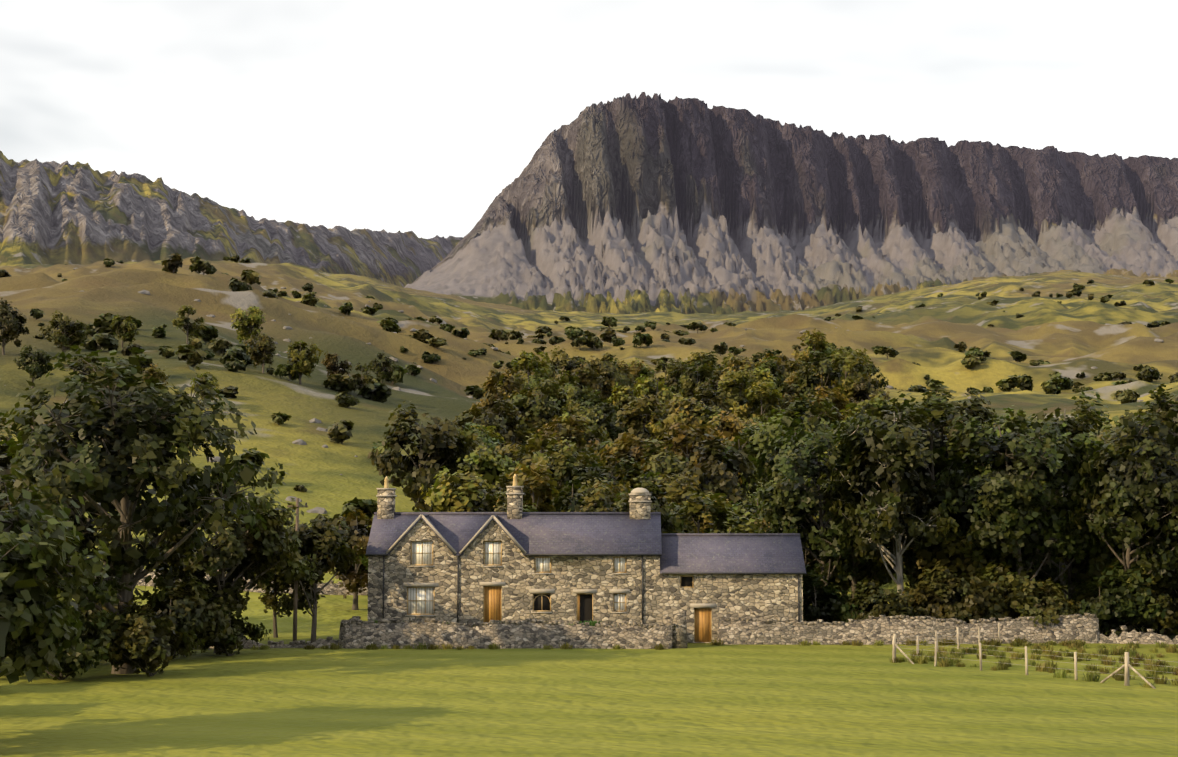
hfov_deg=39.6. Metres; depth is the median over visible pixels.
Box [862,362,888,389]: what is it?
wood tree
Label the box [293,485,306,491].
moor bush
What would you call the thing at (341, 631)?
garden wall return
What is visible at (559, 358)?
wood tree
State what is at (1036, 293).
moor bush
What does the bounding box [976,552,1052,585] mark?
wood tree
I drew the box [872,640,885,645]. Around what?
grass
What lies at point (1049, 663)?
rough grass
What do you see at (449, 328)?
moor bush
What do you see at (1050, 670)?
rough grass
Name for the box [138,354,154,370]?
moor bush
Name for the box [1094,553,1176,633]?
wall shrub
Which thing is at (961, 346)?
moor bush
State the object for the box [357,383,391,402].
moor bush
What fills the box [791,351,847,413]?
wood tree
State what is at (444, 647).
grass
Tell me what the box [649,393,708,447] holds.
wood tree
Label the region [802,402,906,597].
ash
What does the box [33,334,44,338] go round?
moor bush
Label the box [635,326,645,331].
moor bush
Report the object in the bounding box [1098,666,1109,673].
rough grass
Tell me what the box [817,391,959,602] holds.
ash
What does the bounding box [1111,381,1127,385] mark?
moor bush
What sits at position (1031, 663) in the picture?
rough grass
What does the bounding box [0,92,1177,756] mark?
ground
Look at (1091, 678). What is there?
rough grass
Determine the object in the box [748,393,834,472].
wood tree
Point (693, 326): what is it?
moor bush
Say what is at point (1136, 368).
moor bush
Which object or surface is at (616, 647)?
grass
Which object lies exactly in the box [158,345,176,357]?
moor bush
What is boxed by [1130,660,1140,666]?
rough grass
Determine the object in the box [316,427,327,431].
moor boulder
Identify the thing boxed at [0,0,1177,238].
sky
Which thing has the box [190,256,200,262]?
moor bush
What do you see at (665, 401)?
wood tree
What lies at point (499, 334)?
moor bush
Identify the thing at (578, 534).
farmhouse roof
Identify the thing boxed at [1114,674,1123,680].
rough grass
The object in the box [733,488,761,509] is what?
wood tree
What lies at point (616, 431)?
wood tree
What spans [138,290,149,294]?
moor boulder
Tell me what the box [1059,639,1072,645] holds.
rough grass
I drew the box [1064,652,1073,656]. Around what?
rough grass
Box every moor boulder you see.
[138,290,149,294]
[206,456,219,461]
[285,496,301,501]
[292,439,306,444]
[306,507,326,513]
[309,418,320,422]
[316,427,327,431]
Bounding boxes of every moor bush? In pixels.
[0,269,10,277]
[30,309,44,319]
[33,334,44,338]
[67,359,82,368]
[83,332,118,351]
[86,321,99,329]
[86,329,95,335]
[92,312,116,334]
[93,506,143,535]
[103,258,115,266]
[107,345,118,350]
[121,343,142,355]
[122,316,142,328]
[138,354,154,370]
[152,326,165,337]
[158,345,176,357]
[162,253,182,273]
[175,344,206,366]
[187,335,203,348]
[189,259,216,274]
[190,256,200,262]
[195,325,218,340]
[197,332,211,341]
[197,348,214,358]
[206,339,232,353]
[218,386,238,397]
[218,448,269,483]
[220,348,250,364]
[224,357,244,371]
[225,344,248,357]
[229,255,239,262]
[229,277,252,291]
[238,360,246,370]
[239,258,250,262]
[240,269,260,284]
[262,289,277,297]
[266,367,274,374]
[271,412,291,424]
[273,363,301,380]
[277,291,286,297]
[290,290,301,298]
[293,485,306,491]
[301,294,319,305]
[302,283,313,291]
[322,373,358,391]
[327,420,354,443]
[330,381,347,392]
[331,377,350,393]
[335,392,359,407]
[338,301,352,314]
[340,497,376,519]
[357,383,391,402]
[360,306,377,314]
[371,378,380,383]
[371,440,390,458]
[373,303,382,309]
[377,319,399,333]
[381,362,407,384]
[385,317,398,323]
[400,346,408,352]
[405,364,419,375]
[413,329,434,343]
[421,351,440,362]
[426,337,446,348]
[429,315,436,322]
[434,317,442,323]
[440,324,454,332]
[452,328,470,337]
[464,385,488,398]
[467,349,480,356]
[477,348,486,355]
[488,329,507,340]
[492,360,503,368]
[503,358,520,371]
[508,330,523,339]
[530,333,545,338]
[531,339,546,343]
[533,346,546,352]
[535,326,551,333]
[535,328,545,334]
[549,336,557,344]
[557,337,565,343]
[559,316,569,320]
[564,326,584,339]
[570,336,589,349]
[570,356,584,361]
[582,330,596,336]
[586,336,603,349]
[599,328,615,342]
[600,353,612,363]
[601,316,617,327]
[611,336,625,345]
[632,332,652,346]
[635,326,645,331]
[646,321,654,326]
[651,323,656,330]
[651,356,669,364]
[660,333,670,339]
[672,330,684,335]
[678,338,685,343]
[684,338,695,344]
[686,321,707,332]
[713,342,727,355]
[723,322,737,325]
[728,346,741,355]
[791,345,800,350]
[850,315,864,319]
[856,306,861,311]
[874,346,898,358]
[905,385,928,392]
[925,379,944,390]
[953,341,966,351]
[961,354,981,368]
[965,348,983,355]
[970,388,979,394]
[978,356,986,360]
[982,387,993,392]
[983,351,990,356]
[987,300,998,305]
[995,375,1019,391]
[1007,350,1027,361]
[1017,374,1033,390]
[1030,360,1040,365]
[1031,291,1040,296]
[1036,360,1050,363]
[1041,377,1063,393]
[1047,387,1060,393]
[1049,371,1069,389]
[1063,378,1073,389]
[1065,291,1072,298]
[1071,386,1085,392]
[1072,283,1085,288]
[1072,290,1081,296]
[1073,381,1083,386]
[1076,372,1084,378]
[1088,294,1094,299]
[1093,374,1101,380]
[1098,296,1109,302]
[1098,371,1115,380]
[1110,388,1139,403]
[1111,371,1125,379]
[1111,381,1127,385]
[1114,301,1126,306]
[1133,364,1142,370]
[1135,367,1157,380]
[1141,365,1162,381]
[1142,280,1154,285]
[1145,321,1160,327]
[1165,279,1174,283]
[1170,374,1177,381]
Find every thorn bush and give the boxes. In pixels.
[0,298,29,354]
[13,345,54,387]
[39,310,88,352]
[63,354,110,391]
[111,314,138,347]
[117,363,169,398]
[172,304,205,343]
[190,372,219,409]
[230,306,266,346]
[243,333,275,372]
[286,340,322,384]
[321,351,351,376]
[351,363,372,396]
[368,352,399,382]
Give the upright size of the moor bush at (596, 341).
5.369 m
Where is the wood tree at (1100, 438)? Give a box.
[1097,429,1131,460]
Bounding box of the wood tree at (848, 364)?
[821,348,870,409]
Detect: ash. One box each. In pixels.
[754,421,872,591]
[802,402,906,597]
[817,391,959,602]
[863,383,1004,575]
[898,391,997,566]
[933,410,1085,580]
[955,405,1122,593]
[993,389,1112,599]
[1068,383,1177,632]
[1074,412,1177,634]
[1124,395,1177,448]
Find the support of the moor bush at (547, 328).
on the ground at (632, 214)
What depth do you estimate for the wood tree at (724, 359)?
305.51 m
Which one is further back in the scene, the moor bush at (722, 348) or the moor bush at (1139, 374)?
the moor bush at (722, 348)
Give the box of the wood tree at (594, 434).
[548,411,612,444]
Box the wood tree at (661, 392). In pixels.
[630,374,682,436]
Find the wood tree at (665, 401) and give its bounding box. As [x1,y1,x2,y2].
[662,393,681,412]
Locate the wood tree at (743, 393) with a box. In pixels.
[715,382,751,407]
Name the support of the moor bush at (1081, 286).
on the ground at (632, 214)
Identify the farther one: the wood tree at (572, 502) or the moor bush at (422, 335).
the moor bush at (422, 335)
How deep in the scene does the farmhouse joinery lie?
98.12 m
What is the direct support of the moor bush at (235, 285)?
on the ground at (632, 214)
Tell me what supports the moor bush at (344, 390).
on the ground at (632, 214)
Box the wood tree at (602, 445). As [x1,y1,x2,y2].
[576,440,621,466]
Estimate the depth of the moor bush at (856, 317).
1034.01 m
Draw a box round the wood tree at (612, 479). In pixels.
[561,455,657,506]
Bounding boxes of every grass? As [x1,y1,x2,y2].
[259,645,267,649]
[303,644,314,649]
[326,642,341,649]
[365,643,379,649]
[378,644,387,648]
[390,644,401,648]
[402,644,412,648]
[414,643,427,649]
[426,644,436,649]
[441,643,452,648]
[486,643,499,649]
[543,644,552,648]
[559,642,572,648]
[610,644,622,649]
[651,643,667,649]
[709,639,724,645]
[799,640,810,645]
[851,639,862,645]
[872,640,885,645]
[889,657,901,662]
[908,655,918,662]
[910,649,923,656]
[915,655,929,663]
[919,640,928,645]
[928,651,943,655]
[931,653,946,661]
[933,639,947,645]
[937,658,950,666]
[940,656,953,665]
[943,638,955,644]
[947,655,961,662]
[951,649,965,656]
[955,662,965,666]
[966,645,978,653]
[975,652,986,658]
[984,644,995,650]
[989,638,1002,646]
[991,650,1005,658]
[997,661,1009,669]
[999,659,1012,666]
[1004,646,1013,651]
[1006,650,1022,659]
[1014,637,1028,645]
[1028,659,1039,665]
[1030,643,1042,648]
[1030,646,1042,654]
[1030,652,1040,659]
[1035,662,1047,671]
[1039,644,1053,653]
[1042,659,1058,668]
[1046,667,1056,672]
[1049,651,1063,659]
[1051,668,1071,677]
[1058,647,1070,652]
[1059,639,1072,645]
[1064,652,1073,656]
[1065,643,1078,648]
[1072,640,1084,646]
[1076,646,1085,652]
[1081,655,1089,660]
[1081,672,1099,681]
[1084,663,1099,670]
[1086,670,1099,676]
[1090,652,1101,657]
[1097,647,1109,654]
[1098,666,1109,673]
[1103,656,1116,664]
[1109,649,1122,654]
[1111,645,1126,654]
[1111,670,1124,678]
[1113,663,1129,671]
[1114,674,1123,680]
[1117,671,1135,679]
[1118,654,1132,663]
[1122,648,1138,655]
[1125,645,1137,651]
[1126,641,1139,647]
[1129,653,1144,660]
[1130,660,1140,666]
[1139,681,1155,687]
[1141,673,1158,679]
[1143,654,1153,660]
[1143,661,1155,669]
[1146,665,1162,674]
[1149,646,1158,652]
[1151,659,1165,666]
[1152,674,1167,683]
[1155,641,1167,647]
[1159,664,1175,673]
[1164,644,1177,652]
[1167,677,1177,685]
[1170,665,1177,675]
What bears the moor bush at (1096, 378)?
on the ground at (632, 214)
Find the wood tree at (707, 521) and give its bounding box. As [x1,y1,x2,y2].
[686,492,730,532]
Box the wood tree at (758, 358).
[751,352,762,361]
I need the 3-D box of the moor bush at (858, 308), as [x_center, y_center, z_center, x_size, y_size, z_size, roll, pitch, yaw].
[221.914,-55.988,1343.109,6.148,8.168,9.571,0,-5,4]
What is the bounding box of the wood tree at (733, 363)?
[716,353,757,390]
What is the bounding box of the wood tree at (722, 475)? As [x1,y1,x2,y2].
[670,431,766,529]
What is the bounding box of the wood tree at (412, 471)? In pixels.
[367,400,479,511]
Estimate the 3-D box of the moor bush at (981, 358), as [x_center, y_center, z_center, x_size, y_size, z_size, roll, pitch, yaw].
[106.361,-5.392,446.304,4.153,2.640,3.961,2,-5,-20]
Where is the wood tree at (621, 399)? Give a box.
[607,382,652,410]
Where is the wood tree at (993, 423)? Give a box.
[982,412,1010,428]
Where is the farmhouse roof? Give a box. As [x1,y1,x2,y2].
[365,515,805,573]
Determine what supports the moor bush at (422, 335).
on the ground at (632, 214)
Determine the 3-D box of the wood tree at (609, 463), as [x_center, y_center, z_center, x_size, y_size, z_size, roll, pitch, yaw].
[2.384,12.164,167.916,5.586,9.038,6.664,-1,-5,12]
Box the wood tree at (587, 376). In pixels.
[563,362,604,397]
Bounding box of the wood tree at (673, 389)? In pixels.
[668,377,689,398]
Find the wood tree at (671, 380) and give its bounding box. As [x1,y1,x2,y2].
[664,362,689,391]
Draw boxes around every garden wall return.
[338,616,360,647]
[666,621,675,625]
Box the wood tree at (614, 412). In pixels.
[598,400,624,420]
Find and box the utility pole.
[287,498,307,641]
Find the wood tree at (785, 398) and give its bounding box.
[777,393,801,409]
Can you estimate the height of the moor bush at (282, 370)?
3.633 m
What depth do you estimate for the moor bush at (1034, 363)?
457.01 m
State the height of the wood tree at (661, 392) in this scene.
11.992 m
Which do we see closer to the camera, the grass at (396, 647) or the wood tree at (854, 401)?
the grass at (396, 647)
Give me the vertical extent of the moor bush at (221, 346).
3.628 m
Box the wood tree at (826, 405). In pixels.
[764,395,841,460]
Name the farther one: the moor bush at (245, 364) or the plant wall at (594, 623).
the moor bush at (245, 364)
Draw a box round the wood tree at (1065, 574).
[1058,552,1118,601]
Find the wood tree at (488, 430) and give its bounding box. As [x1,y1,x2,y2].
[471,423,505,446]
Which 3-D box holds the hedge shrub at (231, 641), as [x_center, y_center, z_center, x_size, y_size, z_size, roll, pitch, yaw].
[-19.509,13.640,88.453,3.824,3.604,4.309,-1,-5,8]
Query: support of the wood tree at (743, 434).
on the ground at (632, 214)
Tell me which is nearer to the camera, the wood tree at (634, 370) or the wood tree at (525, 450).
the wood tree at (525, 450)
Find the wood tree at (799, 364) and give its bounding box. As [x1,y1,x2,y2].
[786,357,811,371]
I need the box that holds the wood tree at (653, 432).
[631,396,668,441]
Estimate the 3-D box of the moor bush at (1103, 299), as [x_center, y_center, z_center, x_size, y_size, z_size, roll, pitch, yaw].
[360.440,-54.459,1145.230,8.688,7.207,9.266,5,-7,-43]
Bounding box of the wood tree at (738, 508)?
[714,480,775,532]
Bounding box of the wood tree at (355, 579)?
[317,509,372,609]
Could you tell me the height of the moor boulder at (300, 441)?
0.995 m
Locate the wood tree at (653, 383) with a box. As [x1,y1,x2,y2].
[633,377,670,389]
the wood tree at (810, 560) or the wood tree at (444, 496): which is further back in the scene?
the wood tree at (444, 496)
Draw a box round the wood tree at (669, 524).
[613,470,690,532]
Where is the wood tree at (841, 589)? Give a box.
[826,521,858,596]
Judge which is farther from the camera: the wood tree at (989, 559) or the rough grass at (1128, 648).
the wood tree at (989, 559)
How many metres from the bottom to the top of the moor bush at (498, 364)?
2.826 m
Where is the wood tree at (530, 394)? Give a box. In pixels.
[503,390,535,424]
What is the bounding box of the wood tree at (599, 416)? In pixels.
[559,400,611,439]
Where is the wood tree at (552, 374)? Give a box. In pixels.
[513,354,561,385]
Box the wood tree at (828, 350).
[801,343,835,366]
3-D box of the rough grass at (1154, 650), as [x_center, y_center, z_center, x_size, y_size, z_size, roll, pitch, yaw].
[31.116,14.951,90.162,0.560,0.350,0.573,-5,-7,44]
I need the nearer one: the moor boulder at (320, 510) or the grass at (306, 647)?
the grass at (306, 647)
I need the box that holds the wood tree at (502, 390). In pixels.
[491,384,520,415]
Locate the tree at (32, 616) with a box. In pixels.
[0,455,110,683]
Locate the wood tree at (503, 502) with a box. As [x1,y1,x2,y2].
[491,488,526,511]
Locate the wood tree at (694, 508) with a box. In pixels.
[663,490,738,532]
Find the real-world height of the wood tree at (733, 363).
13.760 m
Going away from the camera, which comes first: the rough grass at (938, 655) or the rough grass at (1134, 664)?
the rough grass at (1134, 664)
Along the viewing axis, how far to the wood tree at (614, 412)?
238.09 m
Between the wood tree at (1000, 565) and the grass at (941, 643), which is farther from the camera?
the wood tree at (1000, 565)
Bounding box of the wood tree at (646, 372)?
[622,357,656,380]
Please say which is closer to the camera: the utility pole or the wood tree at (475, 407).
the utility pole
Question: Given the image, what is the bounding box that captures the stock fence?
[892,623,1171,688]
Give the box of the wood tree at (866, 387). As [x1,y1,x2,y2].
[839,373,890,404]
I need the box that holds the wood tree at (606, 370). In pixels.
[580,355,623,405]
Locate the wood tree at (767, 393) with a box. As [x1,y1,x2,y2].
[730,380,782,419]
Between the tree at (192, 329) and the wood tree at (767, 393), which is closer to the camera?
the wood tree at (767, 393)
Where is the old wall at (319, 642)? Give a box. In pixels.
[193,637,338,649]
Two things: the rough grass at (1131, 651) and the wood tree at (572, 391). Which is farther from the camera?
the wood tree at (572, 391)
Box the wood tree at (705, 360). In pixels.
[677,351,720,383]
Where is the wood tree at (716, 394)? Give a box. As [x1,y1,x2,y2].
[701,388,738,418]
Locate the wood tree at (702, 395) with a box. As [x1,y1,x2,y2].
[687,385,732,414]
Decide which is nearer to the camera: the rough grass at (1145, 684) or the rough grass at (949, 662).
the rough grass at (1145, 684)
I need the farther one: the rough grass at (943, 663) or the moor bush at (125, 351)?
the moor bush at (125, 351)
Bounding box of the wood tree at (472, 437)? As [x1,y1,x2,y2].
[413,422,486,511]
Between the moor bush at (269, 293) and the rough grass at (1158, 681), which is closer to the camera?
the rough grass at (1158, 681)
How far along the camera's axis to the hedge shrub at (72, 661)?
74.10 m
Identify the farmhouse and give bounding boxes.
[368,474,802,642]
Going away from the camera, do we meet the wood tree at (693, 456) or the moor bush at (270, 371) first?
the wood tree at (693, 456)
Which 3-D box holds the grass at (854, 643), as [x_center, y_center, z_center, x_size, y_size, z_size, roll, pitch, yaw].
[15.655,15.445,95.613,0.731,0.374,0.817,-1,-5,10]
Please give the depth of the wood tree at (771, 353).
323.63 m
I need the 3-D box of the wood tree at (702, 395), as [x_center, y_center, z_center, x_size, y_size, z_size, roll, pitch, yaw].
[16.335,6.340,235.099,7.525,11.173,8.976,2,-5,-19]
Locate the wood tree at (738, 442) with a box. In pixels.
[685,421,785,488]
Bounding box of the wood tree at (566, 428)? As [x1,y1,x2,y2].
[542,414,589,466]
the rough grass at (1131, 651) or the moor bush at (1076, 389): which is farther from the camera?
the moor bush at (1076, 389)
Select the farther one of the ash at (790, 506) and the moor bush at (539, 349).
the moor bush at (539, 349)
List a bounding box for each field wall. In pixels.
[94,569,367,594]
[715,613,1099,644]
[1099,626,1177,643]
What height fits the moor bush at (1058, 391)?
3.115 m
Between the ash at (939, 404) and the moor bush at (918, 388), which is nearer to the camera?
the ash at (939, 404)
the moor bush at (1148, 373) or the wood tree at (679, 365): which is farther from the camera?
the moor bush at (1148, 373)
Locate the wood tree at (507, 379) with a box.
[470,367,538,433]
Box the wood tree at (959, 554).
[903,529,992,602]
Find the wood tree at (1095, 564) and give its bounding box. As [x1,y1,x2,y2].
[1009,496,1120,598]
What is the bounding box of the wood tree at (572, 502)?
[550,477,615,511]
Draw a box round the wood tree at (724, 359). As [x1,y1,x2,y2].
[721,354,752,369]
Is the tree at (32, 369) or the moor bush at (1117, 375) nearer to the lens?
the tree at (32, 369)
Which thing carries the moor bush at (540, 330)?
on the ground at (632, 214)
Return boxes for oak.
[0,343,289,673]
[0,412,20,468]
[0,420,98,590]
[138,481,318,652]
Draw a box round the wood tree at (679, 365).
[667,361,686,376]
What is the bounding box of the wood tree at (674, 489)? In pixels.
[651,471,708,532]
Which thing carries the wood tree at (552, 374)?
on the ground at (632, 214)
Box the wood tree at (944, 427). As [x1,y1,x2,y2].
[938,414,962,458]
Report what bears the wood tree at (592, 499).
on the ground at (632, 214)
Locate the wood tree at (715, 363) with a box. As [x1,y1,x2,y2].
[711,355,726,372]
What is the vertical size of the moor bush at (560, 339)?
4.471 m
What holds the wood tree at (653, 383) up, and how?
on the ground at (632, 214)
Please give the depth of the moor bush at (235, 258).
1200.75 m
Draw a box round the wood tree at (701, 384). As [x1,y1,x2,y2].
[693,366,727,400]
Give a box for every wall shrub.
[803,567,863,622]
[833,576,917,621]
[902,560,1004,622]
[960,559,1047,620]
[998,579,1083,628]
[1068,566,1155,635]
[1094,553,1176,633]
[1126,555,1177,635]
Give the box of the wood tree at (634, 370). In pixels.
[618,360,643,384]
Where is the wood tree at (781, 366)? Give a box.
[758,357,796,407]
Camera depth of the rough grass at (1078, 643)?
93.26 m
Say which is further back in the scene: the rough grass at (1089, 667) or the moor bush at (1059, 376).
the moor bush at (1059, 376)
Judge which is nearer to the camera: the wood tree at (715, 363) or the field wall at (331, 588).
the field wall at (331, 588)
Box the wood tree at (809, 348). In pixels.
[804,343,846,354]
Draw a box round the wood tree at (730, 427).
[708,410,759,442]
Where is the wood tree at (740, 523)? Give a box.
[703,509,761,532]
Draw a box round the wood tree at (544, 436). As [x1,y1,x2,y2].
[535,424,563,446]
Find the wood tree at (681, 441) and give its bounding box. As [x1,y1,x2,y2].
[641,422,741,499]
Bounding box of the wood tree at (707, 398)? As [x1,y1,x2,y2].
[694,389,714,404]
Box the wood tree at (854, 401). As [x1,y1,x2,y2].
[838,398,870,416]
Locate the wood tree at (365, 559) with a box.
[359,509,428,595]
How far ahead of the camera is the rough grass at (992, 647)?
90.50 m
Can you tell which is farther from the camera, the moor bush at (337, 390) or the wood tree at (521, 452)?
the moor bush at (337, 390)
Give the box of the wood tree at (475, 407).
[455,404,503,431]
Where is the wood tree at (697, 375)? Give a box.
[679,361,718,400]
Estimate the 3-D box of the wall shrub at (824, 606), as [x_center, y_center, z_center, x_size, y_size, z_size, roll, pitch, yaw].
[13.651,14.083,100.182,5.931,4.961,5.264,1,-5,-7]
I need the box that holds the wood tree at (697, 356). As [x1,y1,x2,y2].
[684,350,707,364]
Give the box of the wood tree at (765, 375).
[733,364,779,409]
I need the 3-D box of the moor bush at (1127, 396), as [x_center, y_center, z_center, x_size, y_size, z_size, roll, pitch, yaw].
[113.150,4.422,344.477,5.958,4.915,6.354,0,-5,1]
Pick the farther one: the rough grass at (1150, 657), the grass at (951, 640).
the grass at (951, 640)
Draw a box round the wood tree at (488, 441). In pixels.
[465,421,515,481]
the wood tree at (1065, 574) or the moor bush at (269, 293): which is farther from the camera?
the moor bush at (269, 293)
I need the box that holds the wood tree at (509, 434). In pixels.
[449,397,529,448]
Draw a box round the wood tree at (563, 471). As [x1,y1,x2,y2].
[518,437,607,504]
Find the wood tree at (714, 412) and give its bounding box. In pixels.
[693,402,725,436]
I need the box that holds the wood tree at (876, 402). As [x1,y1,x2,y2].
[832,391,905,428]
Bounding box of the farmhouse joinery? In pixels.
[407,541,711,641]
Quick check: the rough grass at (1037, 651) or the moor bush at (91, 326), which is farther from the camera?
the moor bush at (91, 326)
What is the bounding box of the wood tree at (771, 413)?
[750,404,806,424]
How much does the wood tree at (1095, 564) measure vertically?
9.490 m
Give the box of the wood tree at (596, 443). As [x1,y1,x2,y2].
[585,438,600,453]
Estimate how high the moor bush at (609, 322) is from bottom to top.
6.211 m
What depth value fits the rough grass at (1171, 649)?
90.01 m
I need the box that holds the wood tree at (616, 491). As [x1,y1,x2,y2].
[592,481,629,506]
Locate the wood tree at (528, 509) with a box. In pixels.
[523,501,537,511]
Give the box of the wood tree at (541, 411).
[502,377,567,441]
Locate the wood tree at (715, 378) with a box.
[704,367,723,382]
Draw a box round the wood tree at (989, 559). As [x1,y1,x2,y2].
[984,554,1038,592]
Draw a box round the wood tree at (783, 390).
[774,376,813,410]
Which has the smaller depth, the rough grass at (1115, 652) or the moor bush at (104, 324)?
the rough grass at (1115, 652)
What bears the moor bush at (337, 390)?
on the ground at (632, 214)
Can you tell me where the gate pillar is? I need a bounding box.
[672,610,687,647]
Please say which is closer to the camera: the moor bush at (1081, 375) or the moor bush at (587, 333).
the moor bush at (1081, 375)
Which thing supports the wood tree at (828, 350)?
on the ground at (632, 214)
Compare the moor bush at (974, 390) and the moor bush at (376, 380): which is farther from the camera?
the moor bush at (974, 390)
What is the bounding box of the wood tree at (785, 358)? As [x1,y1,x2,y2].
[754,353,791,365]
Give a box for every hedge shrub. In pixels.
[17,594,128,679]
[65,571,135,659]
[100,597,205,676]
[138,572,232,658]
[197,597,271,655]
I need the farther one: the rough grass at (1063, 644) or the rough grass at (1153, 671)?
the rough grass at (1063, 644)
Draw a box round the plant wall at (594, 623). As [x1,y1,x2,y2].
[585,619,605,625]
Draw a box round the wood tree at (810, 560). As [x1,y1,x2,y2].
[778,523,854,604]
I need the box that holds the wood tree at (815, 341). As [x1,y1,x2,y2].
[791,329,827,376]
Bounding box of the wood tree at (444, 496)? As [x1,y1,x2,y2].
[420,466,506,511]
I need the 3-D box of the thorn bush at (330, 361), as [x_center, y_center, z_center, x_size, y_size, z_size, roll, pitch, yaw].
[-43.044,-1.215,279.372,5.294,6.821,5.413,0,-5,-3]
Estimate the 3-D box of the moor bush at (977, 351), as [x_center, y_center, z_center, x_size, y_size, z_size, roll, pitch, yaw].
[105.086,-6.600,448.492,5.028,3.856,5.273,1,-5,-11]
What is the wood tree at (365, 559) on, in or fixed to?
on the ground at (632, 214)
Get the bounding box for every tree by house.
[226,568,324,637]
[271,514,364,642]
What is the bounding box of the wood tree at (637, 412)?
[607,394,677,448]
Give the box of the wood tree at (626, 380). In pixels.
[602,357,635,403]
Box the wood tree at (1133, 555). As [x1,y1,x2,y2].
[1119,548,1138,567]
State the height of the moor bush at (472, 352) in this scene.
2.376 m
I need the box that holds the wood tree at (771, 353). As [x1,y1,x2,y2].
[755,348,786,363]
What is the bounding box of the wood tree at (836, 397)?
[806,385,848,420]
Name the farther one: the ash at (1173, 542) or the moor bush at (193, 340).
the moor bush at (193, 340)
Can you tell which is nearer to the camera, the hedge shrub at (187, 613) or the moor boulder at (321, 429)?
the hedge shrub at (187, 613)
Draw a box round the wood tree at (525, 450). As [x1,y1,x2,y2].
[513,442,540,462]
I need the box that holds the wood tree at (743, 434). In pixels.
[739,422,766,474]
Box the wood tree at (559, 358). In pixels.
[548,346,590,380]
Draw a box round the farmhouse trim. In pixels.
[366,512,805,621]
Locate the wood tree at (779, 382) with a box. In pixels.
[751,356,790,407]
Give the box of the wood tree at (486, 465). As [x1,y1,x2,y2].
[454,445,527,510]
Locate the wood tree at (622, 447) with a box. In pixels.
[594,432,665,467]
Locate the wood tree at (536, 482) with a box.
[493,462,565,511]
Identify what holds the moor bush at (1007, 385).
on the ground at (632, 214)
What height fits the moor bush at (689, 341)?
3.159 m
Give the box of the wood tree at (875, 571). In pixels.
[833,549,904,608]
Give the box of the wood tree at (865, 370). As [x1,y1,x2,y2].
[828,349,872,396]
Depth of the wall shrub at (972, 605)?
98.77 m
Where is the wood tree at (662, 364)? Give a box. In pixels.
[655,357,680,386]
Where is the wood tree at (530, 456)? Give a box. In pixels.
[490,431,584,509]
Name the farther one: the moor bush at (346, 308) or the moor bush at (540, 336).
the moor bush at (540, 336)
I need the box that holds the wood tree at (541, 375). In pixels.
[520,366,564,399]
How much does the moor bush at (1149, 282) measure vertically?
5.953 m
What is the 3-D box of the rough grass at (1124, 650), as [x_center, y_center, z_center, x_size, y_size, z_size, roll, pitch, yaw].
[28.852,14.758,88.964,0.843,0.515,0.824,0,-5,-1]
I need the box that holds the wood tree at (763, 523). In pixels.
[750,476,816,531]
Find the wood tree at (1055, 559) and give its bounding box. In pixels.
[1050,556,1074,605]
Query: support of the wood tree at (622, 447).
on the ground at (632, 214)
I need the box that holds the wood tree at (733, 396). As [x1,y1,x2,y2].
[711,369,768,419]
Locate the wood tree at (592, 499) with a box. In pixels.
[567,480,657,511]
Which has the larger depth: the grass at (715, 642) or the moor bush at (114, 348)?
the moor bush at (114, 348)
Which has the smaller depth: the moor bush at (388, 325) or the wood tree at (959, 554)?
the wood tree at (959, 554)
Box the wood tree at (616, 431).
[586,399,628,441]
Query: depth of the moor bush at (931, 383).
431.33 m
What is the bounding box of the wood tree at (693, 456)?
[666,432,733,510]
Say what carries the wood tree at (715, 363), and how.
on the ground at (632, 214)
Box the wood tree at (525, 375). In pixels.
[515,371,548,387]
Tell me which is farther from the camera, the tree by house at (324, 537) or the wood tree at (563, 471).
the wood tree at (563, 471)
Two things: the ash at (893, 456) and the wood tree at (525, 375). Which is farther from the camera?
the wood tree at (525, 375)
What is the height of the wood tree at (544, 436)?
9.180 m
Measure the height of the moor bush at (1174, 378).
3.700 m
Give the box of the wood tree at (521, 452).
[504,446,524,460]
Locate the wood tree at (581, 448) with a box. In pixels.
[575,445,599,456]
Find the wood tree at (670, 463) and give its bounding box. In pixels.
[615,437,706,508]
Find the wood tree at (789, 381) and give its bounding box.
[782,373,805,402]
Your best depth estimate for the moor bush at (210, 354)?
277.98 m
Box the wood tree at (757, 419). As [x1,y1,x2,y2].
[750,407,782,423]
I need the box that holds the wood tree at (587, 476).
[554,462,620,511]
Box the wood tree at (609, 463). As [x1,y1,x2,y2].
[603,454,627,480]
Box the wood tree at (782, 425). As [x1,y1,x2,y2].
[737,409,837,518]
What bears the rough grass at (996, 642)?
on the ground at (632, 214)
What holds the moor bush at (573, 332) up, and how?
on the ground at (632, 214)
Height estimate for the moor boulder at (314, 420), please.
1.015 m
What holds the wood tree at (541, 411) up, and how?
on the ground at (632, 214)
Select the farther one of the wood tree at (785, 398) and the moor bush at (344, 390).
the moor bush at (344, 390)
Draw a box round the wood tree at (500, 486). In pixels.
[467,471,528,510]
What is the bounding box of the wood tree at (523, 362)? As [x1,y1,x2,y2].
[497,350,552,392]
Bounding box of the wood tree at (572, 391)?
[532,371,597,410]
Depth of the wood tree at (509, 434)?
197.94 m
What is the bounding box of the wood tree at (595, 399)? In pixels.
[568,391,615,429]
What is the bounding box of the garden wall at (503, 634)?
[340,618,671,648]
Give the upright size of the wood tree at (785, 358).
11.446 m
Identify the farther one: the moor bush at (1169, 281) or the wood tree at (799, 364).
the moor bush at (1169, 281)

